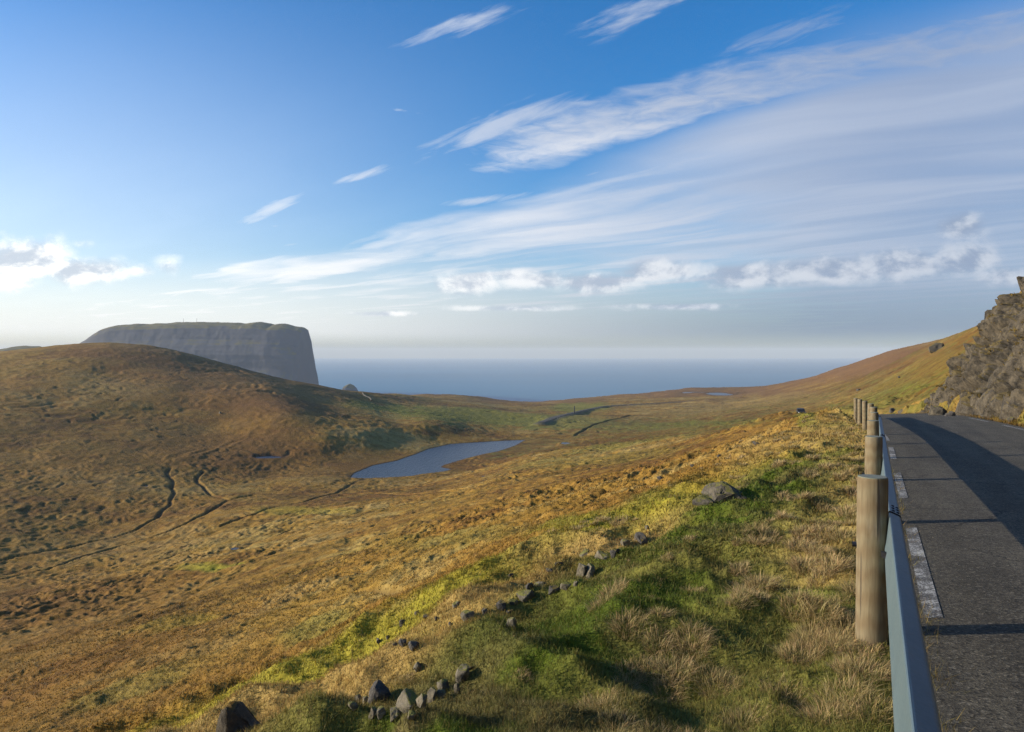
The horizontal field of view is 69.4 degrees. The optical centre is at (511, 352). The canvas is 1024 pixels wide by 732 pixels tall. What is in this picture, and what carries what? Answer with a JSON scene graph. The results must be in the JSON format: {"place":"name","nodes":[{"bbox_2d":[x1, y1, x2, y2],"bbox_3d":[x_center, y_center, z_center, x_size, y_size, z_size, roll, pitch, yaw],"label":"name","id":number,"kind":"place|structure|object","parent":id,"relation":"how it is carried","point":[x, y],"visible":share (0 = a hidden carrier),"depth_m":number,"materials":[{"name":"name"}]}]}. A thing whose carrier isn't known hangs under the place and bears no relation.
{"place":"outdoors","nodes":[
{"label":"outdoors","id":0,"kind":"place"},
{"bbox_2d":[0,346,40,350],"bbox_3d":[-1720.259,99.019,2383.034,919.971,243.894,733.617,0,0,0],"label":"distant hill","id":1,"kind":"structure","parent":0,"point":[16,348],"depth_m":2246.56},
{"bbox_2d":[81,322,318,384],"bbox_3d":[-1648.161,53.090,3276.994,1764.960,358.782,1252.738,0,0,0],"label":"headland","id":2,"kind":"structure","parent":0,"point":[284,351],"depth_m":2853.37,"materials":[{"name":"grey stone"}]},
{"bbox_2d":[256,456,280,457],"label":"pool","id":3,"kind":"structure","parent":0,"point":[268,457],"depth_m":403.76,"materials":[{"name":"liquid"}]},
{"bbox_2d":[351,440,523,477],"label":"lake","id":4,"kind":"structure","parent":0,"point":[432,460],"depth_m":416.49,"materials":[{"name":"liquid"}]},
{"bbox_2d":[0,291,1023,731],"bbox_3d":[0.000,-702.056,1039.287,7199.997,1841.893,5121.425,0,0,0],"label":"ground","id":5,"kind":"structure","parent":0,"point":[684,421],"depth_m":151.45,"materials":[{"name":"brown plant"}]},
{"bbox_2d":[216,701,263,731],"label":"boulder","id":6,"kind":"object","parent":5,"relation":"on","point":[234,716],"visible":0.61,"depth_m":4.92,"materials":[{"name":"grey stone"}]},
{"bbox_2d":[348,701,360,710],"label":"stone","id":7,"kind":"object","parent":5,"relation":"on","point":[351,704],"visible":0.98,"depth_m":4.07,"materials":[{"name":"grey stone"}]},
{"bbox_2d":[354,694,361,701],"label":"stone","id":8,"kind":"object","parent":5,"relation":"on","point":[358,697],"visible":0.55,"depth_m":5.29,"materials":[{"name":"grey stone"}]},
{"bbox_2d":[368,707,375,719],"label":"stone","id":9,"kind":"object","parent":5,"relation":"on","point":[373,713],"visible":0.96,"depth_m":4.01,"materials":[{"name":"grey stone"}]},
{"bbox_2d":[368,680,392,703],"bbox_3d":[-0.861,2.342,5.092,0.270,0.174,0.161,0,0,8],"label":"stone","id":10,"kind":"object","parent":5,"relation":"on","point":[379,689],"visible":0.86,"depth_m":5.04,"materials":[{"name":"grey stone"}]},
{"bbox_2d":[375,706,385,719],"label":"stone","id":11,"kind":"object","parent":5,"relation":"on","point":[381,710],"visible":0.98,"depth_m":4.00,"materials":[{"name":"grey stone"}]},
{"bbox_2d":[390,706,401,722],"bbox_3d":[-0.613,1.930,3.953,0.077,0.092,0.085,0,-3,-3],"label":"stone","id":12,"kind":"object","parent":5,"relation":"on","point":[395,712],"visible":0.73,"depth_m":3.92,"materials":[{"name":"grey stone"}]},
{"bbox_2d":[399,619,404,627],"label":"stone","id":13,"kind":"object","parent":5,"relation":"on","point":[401,621],"visible":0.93,"depth_m":8.90,"materials":[{"name":"grey stone"}]},
{"bbox_2d":[398,638,406,646],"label":"stone","id":14,"kind":"object","parent":5,"relation":"on","point":[400,641],"visible":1,"depth_m":5.74,"materials":[{"name":"grey stone"}]},
{"bbox_2d":[396,688,417,713],"bbox_3d":[-0.561,1.872,3.969,0.118,0.104,0.116,12,8,27],"label":"stone","id":15,"kind":"object","parent":5,"relation":"on","point":[407,698],"visible":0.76,"depth_m":3.94,"materials":[{"name":"grey stone"}]},
{"bbox_2d":[407,710,415,719],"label":"stone","id":16,"kind":"object","parent":5,"relation":"on","point":[411,713],"visible":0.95,"depth_m":3.82,"materials":[{"name":"grey stone"}]},
{"bbox_2d":[408,640,419,650],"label":"stone","id":17,"kind":"object","parent":5,"relation":"on","point":[413,644],"visible":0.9,"depth_m":5.63,"materials":[{"name":"grey stone"}]},
{"bbox_2d":[413,662,421,672],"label":"stone","id":18,"kind":"object","parent":5,"relation":"on","point":[417,666],"visible":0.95,"depth_m":5.37,"materials":[{"name":"grey stone"}]},
{"bbox_2d":[416,693,427,708],"bbox_3d":[-0.478,1.854,3.916,0.048,0.098,0.067,12,-1,-25],"label":"stone","id":19,"kind":"object","parent":5,"relation":"on","point":[422,700],"visible":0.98,"depth_m":3.90,"materials":[{"name":"grey stone"}]},
{"bbox_2d":[427,687,436,702],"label":"stone","id":20,"kind":"object","parent":5,"relation":"on","point":[431,693],"visible":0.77,"depth_m":4.81,"materials":[{"name":"grey stone"}]},
{"bbox_2d":[437,689,445,697],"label":"stone","id":21,"kind":"object","parent":5,"relation":"on","point":[440,692],"visible":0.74,"depth_m":4.84,"materials":[{"name":"grey stone"}]},
{"bbox_2d":[437,678,449,689],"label":"stone","id":22,"kind":"object","parent":5,"relation":"on","point":[442,683],"visible":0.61,"depth_m":4.97,"materials":[{"name":"grey stone"}]},
{"bbox_2d":[452,601,458,607],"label":"stone","id":23,"kind":"object","parent":5,"relation":"on","point":[455,604],"visible":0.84,"depth_m":7.32,"materials":[{"name":"grey stone"}]},
{"bbox_2d":[454,683,459,693],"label":"stone","id":24,"kind":"object","parent":5,"relation":"on","point":[456,686],"visible":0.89,"depth_m":4.87,"materials":[{"name":"grey stone"}]},
{"bbox_2d":[455,663,468,683],"bbox_3d":[-0.343,2.206,5.056,0.090,0.142,0.107,19,0,-12],"label":"stone","id":25,"kind":"object","parent":5,"relation":"on","point":[462,671],"visible":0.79,"depth_m":5.02,"materials":[{"name":"grey stone"}]},
{"bbox_2d":[460,610,474,621],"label":"stone","id":26,"kind":"object","parent":5,"relation":"on","point":[465,615],"visible":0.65,"depth_m":6.47,"materials":[{"name":"grey stone"}]},
{"bbox_2d":[482,607,487,615],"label":"stone","id":27,"kind":"object","parent":5,"relation":"on","point":[485,611],"visible":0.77,"depth_m":6.52,"materials":[{"name":"grey stone"}]},
{"bbox_2d":[494,599,505,610],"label":"stone","id":28,"kind":"object","parent":5,"relation":"on","point":[500,604],"visible":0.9,"depth_m":6.55,"materials":[{"name":"grey stone"}]},
{"bbox_2d":[506,617,516,628],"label":"stone","id":29,"kind":"object","parent":5,"relation":"on","point":[511,621],"visible":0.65,"depth_m":5.43,"materials":[{"name":"grey stone"}]},
{"bbox_2d":[509,598,517,604],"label":"stone","id":30,"kind":"object","parent":5,"relation":"on","point":[512,601],"visible":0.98,"depth_m":6.63,"materials":[{"name":"grey stone"}]},
{"bbox_2d":[516,589,534,602],"bbox_3d":[0.133,2.207,6.700,0.147,0.109,0.123,-17,2,-27],"label":"stone","id":31,"kind":"object","parent":5,"relation":"on","point":[524,595],"visible":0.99,"depth_m":6.66,"materials":[{"name":"grey stone"}]},
{"bbox_2d":[525,583,533,589],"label":"stone","id":32,"kind":"object","parent":5,"relation":"on","point":[528,586],"visible":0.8,"depth_m":6.75,"materials":[{"name":"grey stone"}]},
{"bbox_2d":[535,581,545,586],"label":"stone","id":33,"kind":"object","parent":5,"relation":"on","point":[542,583],"visible":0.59,"depth_m":6.88,"materials":[{"name":"grey stone"}]},
{"bbox_2d":[548,585,560,594],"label":"stone","id":34,"kind":"object","parent":5,"relation":"on","point":[553,588],"visible":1,"depth_m":6.66,"materials":[{"name":"grey stone"}]},
{"bbox_2d":[560,582,571,589],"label":"stone","id":35,"kind":"object","parent":5,"relation":"on","point":[563,586],"visible":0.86,"depth_m":6.61,"materials":[{"name":"grey stone"}]},
{"bbox_2d":[576,563,586,577],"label":"stone","id":36,"kind":"object","parent":5,"relation":"on","point":[581,568],"visible":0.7,"depth_m":8.09,"materials":[{"name":"grey stone"}]},
{"bbox_2d":[579,549,590,557],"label":"stone","id":37,"kind":"object","parent":5,"relation":"on","point":[583,553],"visible":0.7,"depth_m":11.78,"materials":[{"name":"stone"}]},
{"bbox_2d":[585,563,594,577],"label":"stone","id":38,"kind":"object","parent":5,"relation":"on","point":[590,571],"visible":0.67,"depth_m":8.06,"materials":[{"name":"grey stone"}]},
{"bbox_2d":[594,550,610,559],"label":"stone","id":39,"kind":"object","parent":5,"relation":"on","point":[599,554],"visible":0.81,"depth_m":8.47,"materials":[{"name":"grey stone"}]},
{"bbox_2d":[610,548,619,558],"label":"stone","id":40,"kind":"object","parent":5,"relation":"on","point":[613,552],"visible":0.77,"depth_m":8.40,"materials":[{"name":"grey stone"}]},
{"bbox_2d":[620,539,629,546],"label":"stone","id":41,"kind":"object","parent":5,"relation":"on","point":[625,542],"visible":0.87,"depth_m":11.69,"materials":[{"name":"grey stone"}]},
{"bbox_2d":[634,532,647,544],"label":"stone","id":42,"kind":"object","parent":5,"relation":"on","point":[641,537],"visible":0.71,"depth_m":11.85,"materials":[{"name":"grey stone"}]},
{"bbox_2d":[692,495,714,505],"bbox_3d":[3.164,2.445,12.145,0.341,0.206,0.326,0,0,38],"label":"boulder","id":43,"kind":"object","parent":5,"relation":"on","point":[701,499],"visible":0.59,"depth_m":12.09,"materials":[{"name":"grey stone"}]},
{"bbox_2d":[701,481,746,503],"bbox_3d":[3.792,2.428,12.879,0.785,0.380,1.049,0,0,0],"label":"boulder","id":44,"kind":"object","parent":5,"relation":"on","point":[721,491],"visible":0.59,"depth_m":12.59,"materials":[{"name":"grey stone"}]},
{"bbox_2d":[796,408,805,412],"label":"boulder","id":45,"kind":"object","parent":5,"relation":"on","point":[798,410],"visible":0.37,"depth_m":177.26,"materials":[{"name":"stone"}]},
{"bbox_2d":[853,398,857,419],"bbox_3d":[16.357,2.806,35.200,0.208,1.304,0.193,-1,0,0],"label":"guard post","id":46,"kind":"object","parent":5,"relation":"on","point":[855,406],"visible":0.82,"depth_m":35.12,"materials":[{"name":"brown wood"}]},
{"bbox_2d":[857,399,861,424],"bbox_3d":[14.762,2.614,31.402,0.209,1.304,0.193,0,0,0],"label":"guard post","id":47,"kind":"object","parent":5,"relation":"on","point":[859,414],"visible":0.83,"depth_m":31.32,"materials":[{"name":"brown wood"}]},
{"bbox_2d":[861,401,867,429],"bbox_3d":[13.160,2.447,27.602,0.209,1.304,0.191,0,0,0],"label":"guard post","id":48,"kind":"object","parent":5,"relation":"on","point":[864,414],"visible":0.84,"depth_m":27.52,"materials":[{"name":"brown wood"}]},
{"bbox_2d":[852,474,887,646],"bbox_3d":[2.328,1.452,4.804,0.208,1.303,0.193,1,0,0],"label":"guard post","id":49,"kind":"object","parent":5,"relation":"on","point":[871,615],"visible":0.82,"depth_m":4.73,"materials":[{"name":"brown wood"}]},
{"bbox_2d":[879,416,941,731],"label":"guard rail","id":50,"kind":"object","parent":49,"relation":"attached to","point":[915,708],"visible":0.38,"depth_m":2.60,"materials":[{"name":"metal"}]},
{"bbox_2d":[867,403,873,419],"bbox_3d":[11.525,2.281,23.797,0.208,1.304,0.193,0,0,0],"label":"guard post","id":51,"kind":"object","parent":5,"relation":"on","point":[869,406],"visible":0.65,"depth_m":23.76,"materials":[{"name":"brown wood"}]},
{"bbox_2d":[862,435,882,474],"bbox_3d":[4.191,1.618,8.596,0.210,1.304,0.191,0,1,0],"label":"guard post","id":52,"kind":"object","parent":5,"relation":"on","point":[873,453],"visible":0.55,"depth_m":8.52,"materials":[{"name":"brown wood"}]},
{"bbox_2d":[867,420,878,435],"bbox_3d":[6.051,1.784,12.402,0.208,1.304,0.193,-1,0,0],"label":"guard post","id":53,"kind":"object","parent":5,"relation":"on","point":[872,427],"visible":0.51,"depth_m":12.33,"materials":[{"name":"brown wood"}]},
{"bbox_2d":[870,407,876,411],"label":"guard post","id":54,"kind":"object","parent":5,"relation":"on","point":[873,409],"visible":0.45,"depth_m":19.91,"materials":[{"name":"brown wood"}]},
{"bbox_2d":[869,412,878,420],"bbox_3d":[7.920,1.950,16.203,0.209,1.304,0.193,0,0,0],"label":"guard post","id":55,"kind":"object","parent":5,"relation":"on","point":[873,415],"visible":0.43,"depth_m":16.13,"materials":[{"name":"brown wood"}]},
{"bbox_2d":[929,343,944,352],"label":"boulder","id":56,"kind":"object","parent":5,"relation":"on","point":[935,347],"visible":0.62,"depth_m":343.20,"materials":[{"name":"grey stone"}]},
{"bbox_2d":[1006,417,1014,421],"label":"boulder","id":57,"kind":"object","parent":5,"relation":"on","point":[1010,419],"visible":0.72,"depth_m":29.92,"materials":[{"name":"grey stone"}]},
{"bbox_2d":[0,0,1023,357],"label":"sky","id":58,"kind":"structure","parent":0,"point":[373,178],"materials":[{"name":"blue"}]},
{"bbox_2d":[314,358,865,401],"bbox_3d":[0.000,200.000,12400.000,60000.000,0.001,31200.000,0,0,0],"label":"sea","id":59,"kind":"structure","parent":0,"point":[530,379],"depth_m":6860.12,"materials":[{"name":"liquid"}]},
{"bbox_2d":[342,384,357,390],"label":"sea rock","id":60,"kind":"object","parent":59,"relation":"in","point":[350,387],"visible":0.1,"depth_m":2547.16,"materials":[{"name":"grey stone"}]},
{"bbox_2d":[539,401,681,421],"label":"distant road","id":61,"kind":"structure","parent":0,"point":[548,419],"depth_m":758.27,"materials":[{"name":"grey asphalt"}]},
{"bbox_2d":[706,393,731,394],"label":"pool","id":62,"kind":"structure","parent":0,"point":[718,394],"depth_m":1283.37,"materials":[{"name":"liquid"}]},
{"bbox_2d":[879,413,1023,731],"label":"road","id":63,"kind":"structure","parent":0,"point":[963,478],"depth_m":7.05,"materials":[{"name":"grey asphalt"}]},
{"bbox_2d":[928,406,946,414],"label":"boulder","id":64,"kind":"object","parent":63,"relation":"on","point":[936,410],"visible":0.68,"depth_m":39.23,"materials":[{"name":"grey stone"}]},
{"bbox_2d":[944,411,955,415],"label":"boulder","id":65,"kind":"object","parent":63,"relation":"on","point":[950,413],"visible":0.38,"depth_m":37.26,"materials":[{"name":"stone"}]},
{"bbox_2d":[885,418,1023,617],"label":"road markings","id":66,"kind":"object","parent":63,"relation":"on","point":[925,585],"visible":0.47,"depth_m":6.44,"materials":[{"name":"paint"}]},
{"bbox_2d":[920,276,1023,420],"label":"cliff","id":67,"kind":"structure","parent":0,"point":[981,366],"depth_m":40.87,"materials":[{"name":"grey stone"}]}
]}

